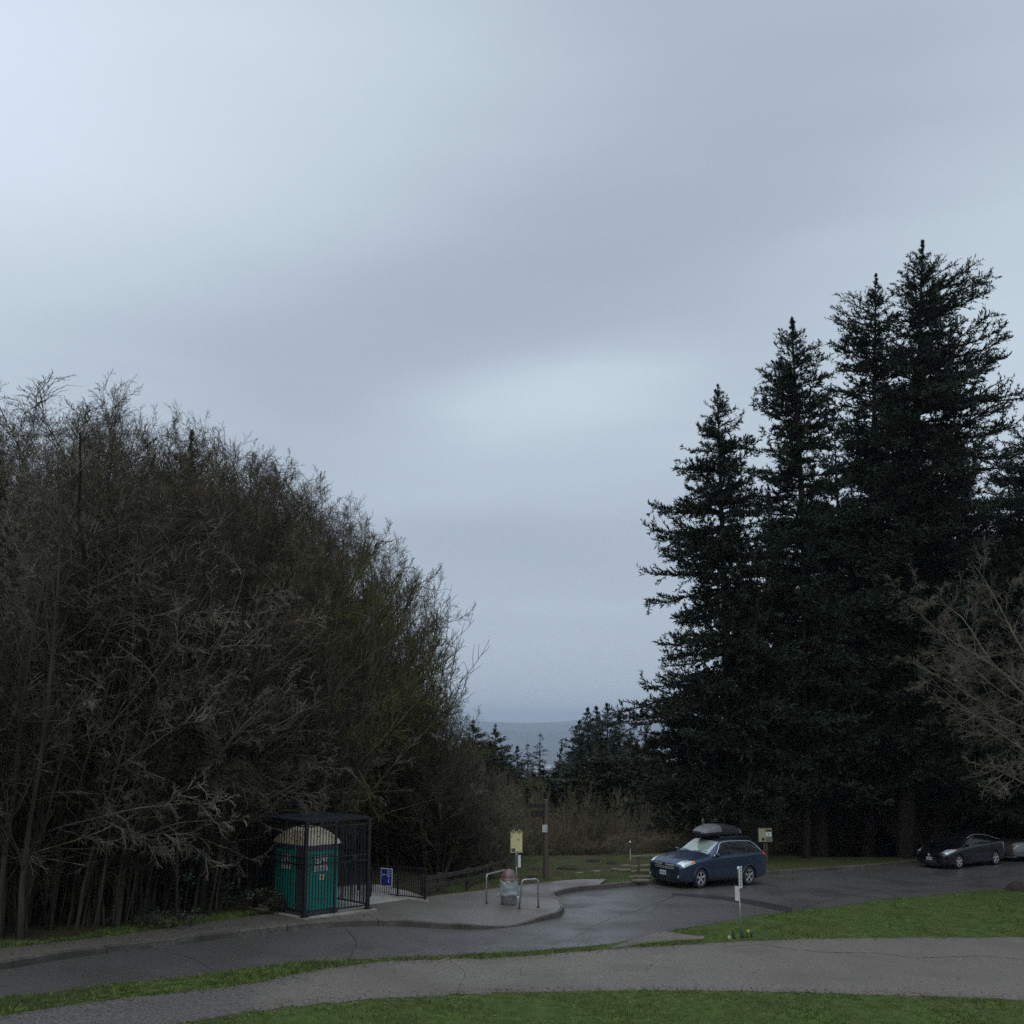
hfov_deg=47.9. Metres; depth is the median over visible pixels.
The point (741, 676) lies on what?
fir tree
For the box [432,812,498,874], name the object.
bare bush
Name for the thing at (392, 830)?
bare bush
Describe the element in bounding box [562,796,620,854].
bare bush
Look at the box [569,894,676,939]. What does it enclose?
road crack
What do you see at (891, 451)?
fir tree
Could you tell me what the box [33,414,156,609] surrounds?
bare tree
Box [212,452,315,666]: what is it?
bare tree
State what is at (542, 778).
fir tree
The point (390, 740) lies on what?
bare tree
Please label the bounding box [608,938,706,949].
verge grass
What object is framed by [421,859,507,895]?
rail fence
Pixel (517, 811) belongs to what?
bare bush
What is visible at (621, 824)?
bare bush
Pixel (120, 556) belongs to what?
bare tree
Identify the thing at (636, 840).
bare bush
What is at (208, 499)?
bare tree
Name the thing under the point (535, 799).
bare bush
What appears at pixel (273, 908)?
shrub
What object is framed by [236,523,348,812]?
bare tree
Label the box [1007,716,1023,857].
fir tree
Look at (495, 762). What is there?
fir tree
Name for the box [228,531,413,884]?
underbrush
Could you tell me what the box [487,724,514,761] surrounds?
fir tree
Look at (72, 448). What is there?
bare tree
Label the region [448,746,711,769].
hills
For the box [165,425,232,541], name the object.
bare tree
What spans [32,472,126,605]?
bare tree
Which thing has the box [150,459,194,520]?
bare tree
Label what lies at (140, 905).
bare tree
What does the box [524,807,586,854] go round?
bare bush
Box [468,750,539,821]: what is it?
fir tree
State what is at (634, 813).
bare bush
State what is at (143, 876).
underbrush
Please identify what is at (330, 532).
bare tree
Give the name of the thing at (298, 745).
underbrush
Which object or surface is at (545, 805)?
trail signpost
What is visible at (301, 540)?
bare tree
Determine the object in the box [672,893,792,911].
road seal
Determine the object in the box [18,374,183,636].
bare tree
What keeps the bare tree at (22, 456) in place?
on the ground at (529, 1009)
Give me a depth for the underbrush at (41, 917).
28.53 m
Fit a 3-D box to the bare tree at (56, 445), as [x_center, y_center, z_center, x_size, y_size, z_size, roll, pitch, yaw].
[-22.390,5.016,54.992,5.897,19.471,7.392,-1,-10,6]
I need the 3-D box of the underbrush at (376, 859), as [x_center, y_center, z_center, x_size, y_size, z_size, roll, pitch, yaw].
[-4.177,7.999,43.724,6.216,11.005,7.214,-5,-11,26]
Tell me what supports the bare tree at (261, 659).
on the ground at (529, 1009)
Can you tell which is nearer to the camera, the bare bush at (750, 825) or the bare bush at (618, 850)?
the bare bush at (618, 850)
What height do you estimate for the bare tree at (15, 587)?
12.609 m
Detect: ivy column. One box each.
[156,840,200,911]
[207,847,238,908]
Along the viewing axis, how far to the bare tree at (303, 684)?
38.56 m
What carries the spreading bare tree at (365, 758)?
on the ground at (529, 1009)
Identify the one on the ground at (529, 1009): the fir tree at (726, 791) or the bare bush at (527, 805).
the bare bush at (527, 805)
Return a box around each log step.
[617,869,630,871]
[629,875,650,877]
[631,869,649,872]
[631,879,647,882]
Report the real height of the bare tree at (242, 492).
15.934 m
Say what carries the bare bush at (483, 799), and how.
on the ground at (529, 1009)
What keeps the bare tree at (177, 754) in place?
on the woodland floor
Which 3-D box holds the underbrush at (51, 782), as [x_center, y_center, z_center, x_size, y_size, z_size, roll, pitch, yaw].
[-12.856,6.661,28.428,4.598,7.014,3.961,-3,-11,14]
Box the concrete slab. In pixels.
[249,901,376,919]
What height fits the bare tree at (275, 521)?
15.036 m
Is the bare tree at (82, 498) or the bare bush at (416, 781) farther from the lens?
the bare bush at (416, 781)
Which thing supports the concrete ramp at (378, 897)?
on the pavement
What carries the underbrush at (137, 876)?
on the ground at (529, 1009)
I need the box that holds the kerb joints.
[10,861,898,967]
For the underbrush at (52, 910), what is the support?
on the ground at (529, 1009)
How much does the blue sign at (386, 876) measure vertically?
0.540 m
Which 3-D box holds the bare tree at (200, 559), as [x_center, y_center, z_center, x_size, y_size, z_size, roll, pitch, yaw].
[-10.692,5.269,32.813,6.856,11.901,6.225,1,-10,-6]
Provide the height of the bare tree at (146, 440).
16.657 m
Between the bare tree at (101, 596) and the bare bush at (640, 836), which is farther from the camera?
the bare bush at (640, 836)
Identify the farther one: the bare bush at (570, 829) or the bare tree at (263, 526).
the bare bush at (570, 829)
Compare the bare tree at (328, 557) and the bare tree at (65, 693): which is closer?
the bare tree at (65, 693)
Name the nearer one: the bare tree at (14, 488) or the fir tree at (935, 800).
the bare tree at (14, 488)
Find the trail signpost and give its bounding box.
[530,799,553,878]
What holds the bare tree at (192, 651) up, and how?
on the woodland floor
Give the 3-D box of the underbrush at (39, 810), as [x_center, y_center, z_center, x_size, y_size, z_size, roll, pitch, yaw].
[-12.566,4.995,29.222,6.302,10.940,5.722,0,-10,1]
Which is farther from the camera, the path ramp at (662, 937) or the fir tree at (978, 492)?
the fir tree at (978, 492)
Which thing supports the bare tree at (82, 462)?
on the ground at (529, 1009)
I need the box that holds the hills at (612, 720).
[453,713,722,726]
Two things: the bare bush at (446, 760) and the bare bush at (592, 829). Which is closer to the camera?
the bare bush at (446, 760)
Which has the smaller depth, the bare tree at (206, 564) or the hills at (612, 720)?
the bare tree at (206, 564)
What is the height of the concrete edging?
0.120 m
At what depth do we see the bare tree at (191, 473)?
42.48 m
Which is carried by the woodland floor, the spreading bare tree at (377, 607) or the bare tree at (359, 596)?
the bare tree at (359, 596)
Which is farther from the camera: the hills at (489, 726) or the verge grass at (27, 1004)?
the hills at (489, 726)
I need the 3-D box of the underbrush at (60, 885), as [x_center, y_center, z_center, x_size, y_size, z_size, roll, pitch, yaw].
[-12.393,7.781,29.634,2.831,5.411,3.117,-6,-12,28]
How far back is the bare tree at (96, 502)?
34.85 m
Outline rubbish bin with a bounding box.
[497,869,518,904]
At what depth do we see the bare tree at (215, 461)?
49.82 m
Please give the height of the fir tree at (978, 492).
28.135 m
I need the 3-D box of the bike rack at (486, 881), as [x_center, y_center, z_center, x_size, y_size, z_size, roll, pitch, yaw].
[-0.509,12.073,37.178,0.130,0.944,1.722,-4,-11,22]
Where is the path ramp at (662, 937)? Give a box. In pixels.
[609,931,703,948]
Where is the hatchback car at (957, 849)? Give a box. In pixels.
[915,831,1004,868]
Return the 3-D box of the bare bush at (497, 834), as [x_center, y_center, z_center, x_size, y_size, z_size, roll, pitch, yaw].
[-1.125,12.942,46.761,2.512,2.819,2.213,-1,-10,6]
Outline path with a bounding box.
[0,937,1023,1023]
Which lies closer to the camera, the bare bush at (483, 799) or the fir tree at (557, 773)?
the bare bush at (483, 799)
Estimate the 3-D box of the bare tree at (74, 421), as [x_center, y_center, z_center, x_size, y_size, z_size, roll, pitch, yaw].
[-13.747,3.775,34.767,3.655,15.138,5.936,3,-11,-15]
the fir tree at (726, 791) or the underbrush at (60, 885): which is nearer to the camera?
the underbrush at (60, 885)
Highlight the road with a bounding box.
[0,860,1023,998]
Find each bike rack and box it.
[484,869,504,903]
[517,878,539,908]
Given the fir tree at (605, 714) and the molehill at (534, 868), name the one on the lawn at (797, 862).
the molehill at (534, 868)
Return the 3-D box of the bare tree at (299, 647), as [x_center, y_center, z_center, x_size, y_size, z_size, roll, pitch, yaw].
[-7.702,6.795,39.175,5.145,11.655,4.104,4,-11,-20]
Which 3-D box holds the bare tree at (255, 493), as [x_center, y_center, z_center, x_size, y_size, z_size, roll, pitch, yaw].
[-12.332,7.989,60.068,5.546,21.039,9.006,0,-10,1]
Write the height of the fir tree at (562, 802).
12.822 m
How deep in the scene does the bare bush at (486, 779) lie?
48.45 m
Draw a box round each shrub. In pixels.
[241,886,288,915]
[508,827,556,854]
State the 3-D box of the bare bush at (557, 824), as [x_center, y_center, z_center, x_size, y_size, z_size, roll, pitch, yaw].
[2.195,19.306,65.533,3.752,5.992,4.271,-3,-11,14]
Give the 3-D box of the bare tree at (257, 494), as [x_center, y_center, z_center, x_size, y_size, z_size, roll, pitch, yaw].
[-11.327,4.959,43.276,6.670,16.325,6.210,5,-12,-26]
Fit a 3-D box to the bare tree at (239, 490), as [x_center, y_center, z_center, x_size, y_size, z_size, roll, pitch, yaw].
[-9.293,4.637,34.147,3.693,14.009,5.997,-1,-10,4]
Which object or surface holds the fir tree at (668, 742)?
on the lawn at (797, 862)
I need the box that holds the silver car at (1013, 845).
[1000,830,1023,859]
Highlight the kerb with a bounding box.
[0,860,952,969]
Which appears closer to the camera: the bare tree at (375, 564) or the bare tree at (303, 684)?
the bare tree at (303, 684)
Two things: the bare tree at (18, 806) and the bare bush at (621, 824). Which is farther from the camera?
the bare bush at (621, 824)
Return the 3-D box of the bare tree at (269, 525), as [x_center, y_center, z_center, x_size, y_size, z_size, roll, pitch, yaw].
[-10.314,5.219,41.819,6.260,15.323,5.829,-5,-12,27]
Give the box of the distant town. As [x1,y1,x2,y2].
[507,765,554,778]
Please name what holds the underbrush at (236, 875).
on the ground at (529, 1009)
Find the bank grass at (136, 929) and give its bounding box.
[0,909,257,948]
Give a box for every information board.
[511,829,521,897]
[758,828,772,860]
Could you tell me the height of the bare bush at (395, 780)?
5.188 m
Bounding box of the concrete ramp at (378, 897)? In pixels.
[252,885,421,913]
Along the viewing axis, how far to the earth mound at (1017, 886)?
45.21 m
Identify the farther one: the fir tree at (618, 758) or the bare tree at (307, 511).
the fir tree at (618, 758)
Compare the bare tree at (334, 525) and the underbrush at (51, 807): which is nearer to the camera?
the underbrush at (51, 807)
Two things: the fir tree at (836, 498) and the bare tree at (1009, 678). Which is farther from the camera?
the fir tree at (836, 498)
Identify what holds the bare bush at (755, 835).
on the ground at (529, 1009)
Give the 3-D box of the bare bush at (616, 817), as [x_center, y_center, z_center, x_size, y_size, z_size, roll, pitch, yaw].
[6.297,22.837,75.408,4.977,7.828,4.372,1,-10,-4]
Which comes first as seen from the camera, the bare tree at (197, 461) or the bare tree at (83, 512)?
the bare tree at (83, 512)
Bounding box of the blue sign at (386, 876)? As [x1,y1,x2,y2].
[381,868,392,886]
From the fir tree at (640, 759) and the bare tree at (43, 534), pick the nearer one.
the bare tree at (43, 534)
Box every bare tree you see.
[0,371,225,913]
[0,380,100,603]
[0,391,58,619]
[0,394,39,603]
[0,410,63,534]
[0,413,51,520]
[0,417,88,523]
[0,439,29,510]
[0,448,57,569]
[0,458,130,671]
[0,461,199,920]
[0,471,52,609]
[0,478,221,828]
[0,480,200,926]
[0,501,20,608]
[0,504,75,843]
[0,505,58,617]
[0,513,48,631]
[0,549,95,935]
[0,549,250,920]
[0,586,137,792]
[0,619,167,876]
[0,639,241,866]
[0,664,250,871]
[0,682,132,923]
[0,695,108,871]
[1,431,42,517]
[1,441,140,624]
[1,481,58,612]
[1,659,249,879]
[2,414,283,910]
[2,473,177,629]
[2,482,88,621]
[3,416,102,563]
[5,404,132,620]
[9,550,130,924]
[15,439,56,507]
[15,463,66,533]
[16,555,116,813]
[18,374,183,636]
[25,431,122,557]
[27,612,357,901]
[30,423,170,670]
[32,405,104,514]
[32,443,155,584]
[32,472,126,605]
[33,414,86,506]
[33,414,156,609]
[35,542,332,911]
[36,461,138,601]
[38,450,126,532]
[51,447,227,914]
[55,431,104,489]
[55,465,246,914]
[55,495,240,920]
[57,420,136,506]
[63,370,174,627]
[69,416,148,525]
[69,432,167,602]
[69,572,331,869]
[73,500,339,910]
[76,405,178,563]
[88,411,204,565]
[88,590,250,839]
[91,450,464,839]
[99,454,246,774]
[106,403,186,538]
[110,446,281,908]
[110,462,163,543]
[112,412,374,688]
[114,465,208,622]
[117,435,263,887]
[118,427,202,537]
[118,471,208,606]
[122,398,244,602]
[129,508,244,847]
[136,456,223,544]
[138,482,262,904]
[145,631,338,848]
[148,546,229,641]
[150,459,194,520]
[150,517,368,913]
[151,486,243,910]
[153,444,267,632]
[160,446,241,503]
[161,461,448,791]
[162,477,458,840]
[164,442,320,891]
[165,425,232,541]
[165,438,237,592]
[167,428,226,540]
[169,572,223,830]
[170,418,289,660]
[170,507,251,619]
[176,409,280,611]
[177,502,295,902]
[178,462,239,609]
[189,433,252,533]
[198,430,435,772]
[201,445,326,639]
[209,445,328,741]
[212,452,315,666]
[212,474,318,772]
[213,455,302,654]
[216,439,314,621]
[216,455,299,572]
[220,468,283,564]
[233,460,284,521]
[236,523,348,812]
[237,462,388,726]
[237,544,351,810]
[251,494,292,551]
[252,466,346,572]
[264,466,336,561]
[266,506,422,725]
[267,510,334,578]
[268,628,468,872]
[273,547,372,736]
[274,542,347,684]
[275,479,338,590]
[276,505,389,673]
[280,475,359,610]
[280,478,371,723]
[286,474,362,615]
[293,496,451,700]
[295,537,475,780]
[299,482,345,597]
[301,501,402,747]
[301,520,351,716]
[301,673,488,874]
[304,498,352,568]
[308,544,489,809]
[315,491,386,598]
[316,501,426,668]
[316,505,389,631]
[316,538,394,685]
[319,598,506,863]
[323,511,364,565]
[324,667,483,858]
[326,514,397,660]
[338,530,430,673]
[351,525,427,678]
[353,595,459,752]
[358,545,442,740]
[369,550,448,690]
[388,592,457,681]
[392,564,443,695]
[416,708,549,817]
[878,536,1023,801]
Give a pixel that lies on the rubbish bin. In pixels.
(508, 884)
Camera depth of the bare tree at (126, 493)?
39.73 m
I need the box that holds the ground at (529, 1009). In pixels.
[1,769,1023,1023]
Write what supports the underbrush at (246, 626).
on the ground at (529, 1009)
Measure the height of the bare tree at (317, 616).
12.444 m
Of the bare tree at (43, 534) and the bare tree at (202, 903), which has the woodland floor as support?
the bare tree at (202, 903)
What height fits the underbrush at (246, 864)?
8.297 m
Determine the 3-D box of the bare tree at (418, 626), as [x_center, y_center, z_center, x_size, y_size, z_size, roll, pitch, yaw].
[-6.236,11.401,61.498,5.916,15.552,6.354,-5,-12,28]
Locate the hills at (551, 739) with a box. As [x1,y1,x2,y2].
[436,731,691,748]
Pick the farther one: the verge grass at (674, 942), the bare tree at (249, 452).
the bare tree at (249, 452)
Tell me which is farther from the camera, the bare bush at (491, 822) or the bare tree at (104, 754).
the bare bush at (491, 822)
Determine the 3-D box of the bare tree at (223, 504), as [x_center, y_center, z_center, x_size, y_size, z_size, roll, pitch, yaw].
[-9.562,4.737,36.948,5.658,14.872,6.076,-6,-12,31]
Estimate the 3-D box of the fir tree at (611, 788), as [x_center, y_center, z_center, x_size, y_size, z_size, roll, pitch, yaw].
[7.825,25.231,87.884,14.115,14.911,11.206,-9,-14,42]
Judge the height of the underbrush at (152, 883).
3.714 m
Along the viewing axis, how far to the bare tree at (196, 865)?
34.72 m
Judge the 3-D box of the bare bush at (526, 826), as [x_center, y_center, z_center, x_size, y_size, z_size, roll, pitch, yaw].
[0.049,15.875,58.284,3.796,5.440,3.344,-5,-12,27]
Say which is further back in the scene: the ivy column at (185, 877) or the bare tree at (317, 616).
the bare tree at (317, 616)
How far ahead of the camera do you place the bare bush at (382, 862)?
41.88 m
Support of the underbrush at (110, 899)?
on the ground at (529, 1009)
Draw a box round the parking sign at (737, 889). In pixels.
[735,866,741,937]
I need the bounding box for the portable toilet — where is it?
[273,825,339,915]
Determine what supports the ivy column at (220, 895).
on the woodland floor
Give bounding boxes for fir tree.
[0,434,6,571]
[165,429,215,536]
[459,720,497,762]
[459,744,520,790]
[465,743,550,823]
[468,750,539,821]
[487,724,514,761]
[505,765,528,795]
[506,745,532,777]
[520,773,564,827]
[521,741,543,776]
[521,776,593,830]
[523,734,555,775]
[525,779,587,822]
[528,770,550,813]
[529,777,564,810]
[537,769,606,829]
[545,759,562,775]
[548,762,612,836]
[549,770,560,791]
[553,740,565,765]
[553,751,582,778]
[558,720,595,770]
[558,749,607,801]
[562,740,635,822]
[563,707,611,763]
[568,744,612,784]
[575,737,625,800]
[575,743,664,826]
[581,706,617,744]
[582,743,628,805]
[591,703,629,746]
[594,736,609,750]
[594,755,687,841]
[597,384,818,835]
[607,715,636,749]
[608,741,629,764]
[608,745,667,837]
[609,742,672,839]
[610,663,751,838]
[720,562,773,823]
[733,316,912,856]
[738,490,881,858]
[739,484,810,855]
[775,411,945,856]
[800,272,956,857]
[810,792,866,856]
[821,239,1023,857]
[836,601,927,856]
[847,383,959,847]
[849,537,1019,841]
[919,411,1012,846]
[946,616,1015,838]
[948,416,1023,839]
[964,723,1008,837]
[975,447,1023,659]
[981,476,1023,859]
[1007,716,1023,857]
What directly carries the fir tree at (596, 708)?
on the ground at (529, 1009)
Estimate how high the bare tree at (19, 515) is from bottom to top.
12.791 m
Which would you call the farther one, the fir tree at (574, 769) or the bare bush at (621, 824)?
the fir tree at (574, 769)
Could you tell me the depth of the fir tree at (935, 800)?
59.15 m
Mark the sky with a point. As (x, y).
(486, 269)
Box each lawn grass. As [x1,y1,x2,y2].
[172,987,1023,1023]
[665,889,1023,944]
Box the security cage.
[251,805,371,917]
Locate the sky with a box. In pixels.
[0,0,1023,722]
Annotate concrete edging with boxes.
[408,898,428,902]
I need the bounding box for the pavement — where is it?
[0,879,605,959]
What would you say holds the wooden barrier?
on the lawn at (797, 862)
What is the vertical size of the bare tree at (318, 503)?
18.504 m
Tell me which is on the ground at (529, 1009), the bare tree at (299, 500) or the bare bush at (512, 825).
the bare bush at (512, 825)
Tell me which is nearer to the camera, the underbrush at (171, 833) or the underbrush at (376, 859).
the underbrush at (171, 833)
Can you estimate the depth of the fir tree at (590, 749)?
92.56 m
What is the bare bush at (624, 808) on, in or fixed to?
on the ground at (529, 1009)
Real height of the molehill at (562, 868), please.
0.156 m
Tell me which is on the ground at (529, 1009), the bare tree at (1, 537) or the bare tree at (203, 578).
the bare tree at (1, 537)
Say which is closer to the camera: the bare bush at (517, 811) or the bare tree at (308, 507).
the bare tree at (308, 507)
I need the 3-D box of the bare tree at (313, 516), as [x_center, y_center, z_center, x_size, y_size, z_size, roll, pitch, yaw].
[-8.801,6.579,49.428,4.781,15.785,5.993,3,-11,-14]
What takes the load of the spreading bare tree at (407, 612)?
on the ground at (529, 1009)
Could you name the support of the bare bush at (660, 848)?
on the ground at (529, 1009)
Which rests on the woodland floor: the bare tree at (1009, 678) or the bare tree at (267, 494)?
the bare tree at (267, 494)
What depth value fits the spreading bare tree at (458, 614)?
49.92 m
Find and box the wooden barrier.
[631,854,660,874]
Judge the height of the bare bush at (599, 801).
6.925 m
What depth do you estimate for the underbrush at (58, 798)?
28.64 m
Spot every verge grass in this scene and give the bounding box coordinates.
[0,945,604,1016]
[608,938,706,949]
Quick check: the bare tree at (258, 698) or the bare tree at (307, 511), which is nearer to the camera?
the bare tree at (258, 698)
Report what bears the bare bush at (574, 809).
on the ground at (529, 1009)
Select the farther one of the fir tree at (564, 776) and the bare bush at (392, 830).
the fir tree at (564, 776)
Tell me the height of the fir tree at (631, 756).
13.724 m
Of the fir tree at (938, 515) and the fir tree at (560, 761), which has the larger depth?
the fir tree at (560, 761)
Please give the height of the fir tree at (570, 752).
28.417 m
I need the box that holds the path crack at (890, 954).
[767,945,1022,959]
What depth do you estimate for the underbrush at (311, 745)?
36.71 m
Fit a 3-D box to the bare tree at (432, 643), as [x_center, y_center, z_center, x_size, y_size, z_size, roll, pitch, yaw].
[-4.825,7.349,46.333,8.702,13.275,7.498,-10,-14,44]
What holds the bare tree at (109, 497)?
on the ground at (529, 1009)
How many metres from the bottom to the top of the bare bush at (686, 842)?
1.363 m
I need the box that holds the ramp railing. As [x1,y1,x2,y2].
[358,863,425,899]
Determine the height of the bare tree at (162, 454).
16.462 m
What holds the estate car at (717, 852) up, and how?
on the road
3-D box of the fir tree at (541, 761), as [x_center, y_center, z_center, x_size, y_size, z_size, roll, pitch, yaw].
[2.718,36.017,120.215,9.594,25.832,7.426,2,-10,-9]
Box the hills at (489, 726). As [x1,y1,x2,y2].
[405,722,693,732]
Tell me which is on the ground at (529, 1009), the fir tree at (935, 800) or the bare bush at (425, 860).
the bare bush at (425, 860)
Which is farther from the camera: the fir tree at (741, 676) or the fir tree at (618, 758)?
the fir tree at (618, 758)
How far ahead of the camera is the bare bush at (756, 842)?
54.79 m
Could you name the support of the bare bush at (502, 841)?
on the ground at (529, 1009)
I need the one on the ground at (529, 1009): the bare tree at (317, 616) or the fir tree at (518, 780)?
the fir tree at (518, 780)
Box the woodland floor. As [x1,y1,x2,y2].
[0,850,450,947]
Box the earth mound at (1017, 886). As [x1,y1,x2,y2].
[1005,881,1023,891]
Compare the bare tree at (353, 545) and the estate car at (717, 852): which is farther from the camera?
the bare tree at (353, 545)
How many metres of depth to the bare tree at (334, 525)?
59.25 m
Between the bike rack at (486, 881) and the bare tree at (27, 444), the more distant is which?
the bare tree at (27, 444)
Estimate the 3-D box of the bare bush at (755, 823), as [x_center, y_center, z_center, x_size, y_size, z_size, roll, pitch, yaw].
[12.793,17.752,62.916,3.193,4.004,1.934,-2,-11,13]
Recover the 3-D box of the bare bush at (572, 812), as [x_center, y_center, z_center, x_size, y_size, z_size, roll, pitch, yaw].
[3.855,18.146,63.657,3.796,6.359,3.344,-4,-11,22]
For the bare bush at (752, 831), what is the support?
on the ground at (529, 1009)
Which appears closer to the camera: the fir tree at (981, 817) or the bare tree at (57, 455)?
the bare tree at (57, 455)
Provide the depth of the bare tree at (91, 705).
28.15 m
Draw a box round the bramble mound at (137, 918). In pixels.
[103,905,209,928]
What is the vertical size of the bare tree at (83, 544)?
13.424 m
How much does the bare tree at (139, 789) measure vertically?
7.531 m
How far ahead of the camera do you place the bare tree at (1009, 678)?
47.94 m
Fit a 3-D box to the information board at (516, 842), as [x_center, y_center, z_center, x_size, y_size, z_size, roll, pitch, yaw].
[0.148,11.649,38.261,0.391,2.199,0.202,0,-10,0]
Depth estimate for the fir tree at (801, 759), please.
54.81 m
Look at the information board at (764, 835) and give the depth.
51.75 m
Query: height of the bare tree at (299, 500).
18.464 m
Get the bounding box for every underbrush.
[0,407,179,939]
[0,510,125,937]
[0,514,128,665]
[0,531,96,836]
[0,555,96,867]
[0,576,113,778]
[0,591,190,937]
[0,619,104,930]
[0,638,119,925]
[0,654,117,926]
[0,670,51,877]
[0,776,76,933]
[1,464,234,819]
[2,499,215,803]
[2,681,96,923]
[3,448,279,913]
[4,644,97,931]
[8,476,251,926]
[15,800,100,919]
[23,551,249,904]
[28,680,116,908]
[39,709,180,926]
[50,528,223,914]
[50,767,145,926]
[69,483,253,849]
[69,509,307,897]
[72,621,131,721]
[75,598,206,926]
[80,797,121,906]
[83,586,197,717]
[92,679,245,913]
[104,609,208,919]
[106,626,228,914]
[121,811,168,915]
[130,725,202,910]
[135,806,186,903]
[141,552,331,913]
[161,778,234,912]
[168,538,317,881]
[205,572,333,896]
[207,597,359,892]
[211,789,265,894]
[212,748,292,893]
[219,622,399,846]
[223,743,306,888]
[225,679,342,895]
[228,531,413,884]
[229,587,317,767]
[234,788,314,892]
[235,603,376,893]
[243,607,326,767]
[250,638,322,833]
[259,791,300,880]
[260,587,390,854]
[272,626,417,870]
[321,586,460,870]
[321,655,409,866]
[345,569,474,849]
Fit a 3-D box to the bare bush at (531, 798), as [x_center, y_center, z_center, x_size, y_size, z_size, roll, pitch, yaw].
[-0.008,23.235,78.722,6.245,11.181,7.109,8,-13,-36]
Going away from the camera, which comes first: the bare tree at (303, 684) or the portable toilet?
the portable toilet
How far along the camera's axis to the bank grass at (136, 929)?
28.68 m
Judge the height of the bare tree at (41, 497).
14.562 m
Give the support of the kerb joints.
on the kerb
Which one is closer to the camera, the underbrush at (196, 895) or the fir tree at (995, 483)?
the underbrush at (196, 895)
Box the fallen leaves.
[0,864,1023,1023]
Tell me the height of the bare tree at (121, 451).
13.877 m
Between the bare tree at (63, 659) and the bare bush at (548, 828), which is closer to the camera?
the bare tree at (63, 659)
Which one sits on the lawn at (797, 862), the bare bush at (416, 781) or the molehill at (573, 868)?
the molehill at (573, 868)
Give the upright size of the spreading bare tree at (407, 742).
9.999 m
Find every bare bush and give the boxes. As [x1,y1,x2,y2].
[344,734,456,867]
[345,702,473,869]
[345,714,499,832]
[350,779,410,866]
[362,696,509,878]
[364,779,446,871]
[371,740,467,864]
[374,735,499,869]
[383,781,442,866]
[384,723,471,860]
[390,713,504,866]
[397,765,484,878]
[398,767,493,823]
[402,726,489,809]
[407,779,487,871]
[409,723,494,813]
[412,781,500,871]
[428,773,478,870]
[431,788,497,871]
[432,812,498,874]
[435,735,513,825]
[440,728,512,810]
[441,720,504,784]
[448,736,496,789]
[456,773,519,856]
[463,771,502,824]
[467,760,513,863]
[469,799,504,867]
[473,794,529,865]
[476,799,514,862]
[477,783,539,850]
[481,767,530,856]
[482,785,535,858]
[485,794,529,860]
[487,783,526,821]
[495,773,542,855]
[495,792,534,853]
[496,763,547,819]
[507,770,561,830]
[512,784,554,845]
[514,770,560,842]
[515,780,572,855]
[518,784,572,841]
[522,814,577,854]
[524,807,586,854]
[527,837,563,854]
[528,797,586,846]
[539,810,611,855]
[540,836,573,855]
[549,815,578,855]
[550,784,614,853]
[551,796,620,855]
[553,781,624,854]
[554,788,602,836]
[556,770,612,855]
[561,832,648,854]
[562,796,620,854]
[574,789,648,845]
[575,830,665,854]
[580,816,635,853]
[581,799,640,834]
[587,835,635,853]
[594,784,646,845]
[597,791,654,842]
[602,792,638,843]
[606,787,651,852]
[610,785,636,830]
[611,814,657,852]
[614,815,663,853]
[621,827,654,852]
[624,790,664,832]
[631,816,687,852]
[637,833,677,852]
[639,827,701,851]
[644,809,702,848]
[652,831,687,851]
[692,814,756,837]
[739,783,779,846]
[739,820,772,850]
[741,824,781,848]
[741,828,791,852]
[743,815,771,841]
[746,808,792,853]
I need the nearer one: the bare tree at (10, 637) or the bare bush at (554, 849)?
the bare tree at (10, 637)
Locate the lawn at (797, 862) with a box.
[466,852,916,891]
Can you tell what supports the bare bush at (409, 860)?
on the ground at (529, 1009)
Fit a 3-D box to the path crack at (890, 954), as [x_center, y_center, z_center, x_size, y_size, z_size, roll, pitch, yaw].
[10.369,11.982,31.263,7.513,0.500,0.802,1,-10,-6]
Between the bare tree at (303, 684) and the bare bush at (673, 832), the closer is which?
the bare tree at (303, 684)
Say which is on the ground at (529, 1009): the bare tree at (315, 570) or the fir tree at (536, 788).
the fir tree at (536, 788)
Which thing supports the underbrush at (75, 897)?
on the ground at (529, 1009)
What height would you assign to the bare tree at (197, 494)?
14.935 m
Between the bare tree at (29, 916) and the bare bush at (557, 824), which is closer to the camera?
the bare tree at (29, 916)
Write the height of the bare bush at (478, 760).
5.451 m
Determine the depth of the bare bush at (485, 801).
45.68 m
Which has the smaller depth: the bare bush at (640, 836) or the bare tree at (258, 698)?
the bare tree at (258, 698)
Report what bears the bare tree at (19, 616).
on the ground at (529, 1009)
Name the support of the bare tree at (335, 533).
on the ground at (529, 1009)
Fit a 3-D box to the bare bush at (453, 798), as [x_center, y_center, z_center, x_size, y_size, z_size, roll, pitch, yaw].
[-4.020,10.578,44.099,6.560,6.019,5.763,2,-11,-12]
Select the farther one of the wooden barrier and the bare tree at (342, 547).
the bare tree at (342, 547)
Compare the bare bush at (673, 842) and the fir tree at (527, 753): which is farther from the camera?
the fir tree at (527, 753)
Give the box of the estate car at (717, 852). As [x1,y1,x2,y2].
[650,823,765,887]
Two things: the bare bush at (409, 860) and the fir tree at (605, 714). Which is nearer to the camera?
the bare bush at (409, 860)
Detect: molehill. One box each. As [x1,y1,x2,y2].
[526,875,538,878]
[528,867,541,869]
[557,866,568,869]
[567,866,579,869]
[585,858,599,861]
[606,861,616,864]

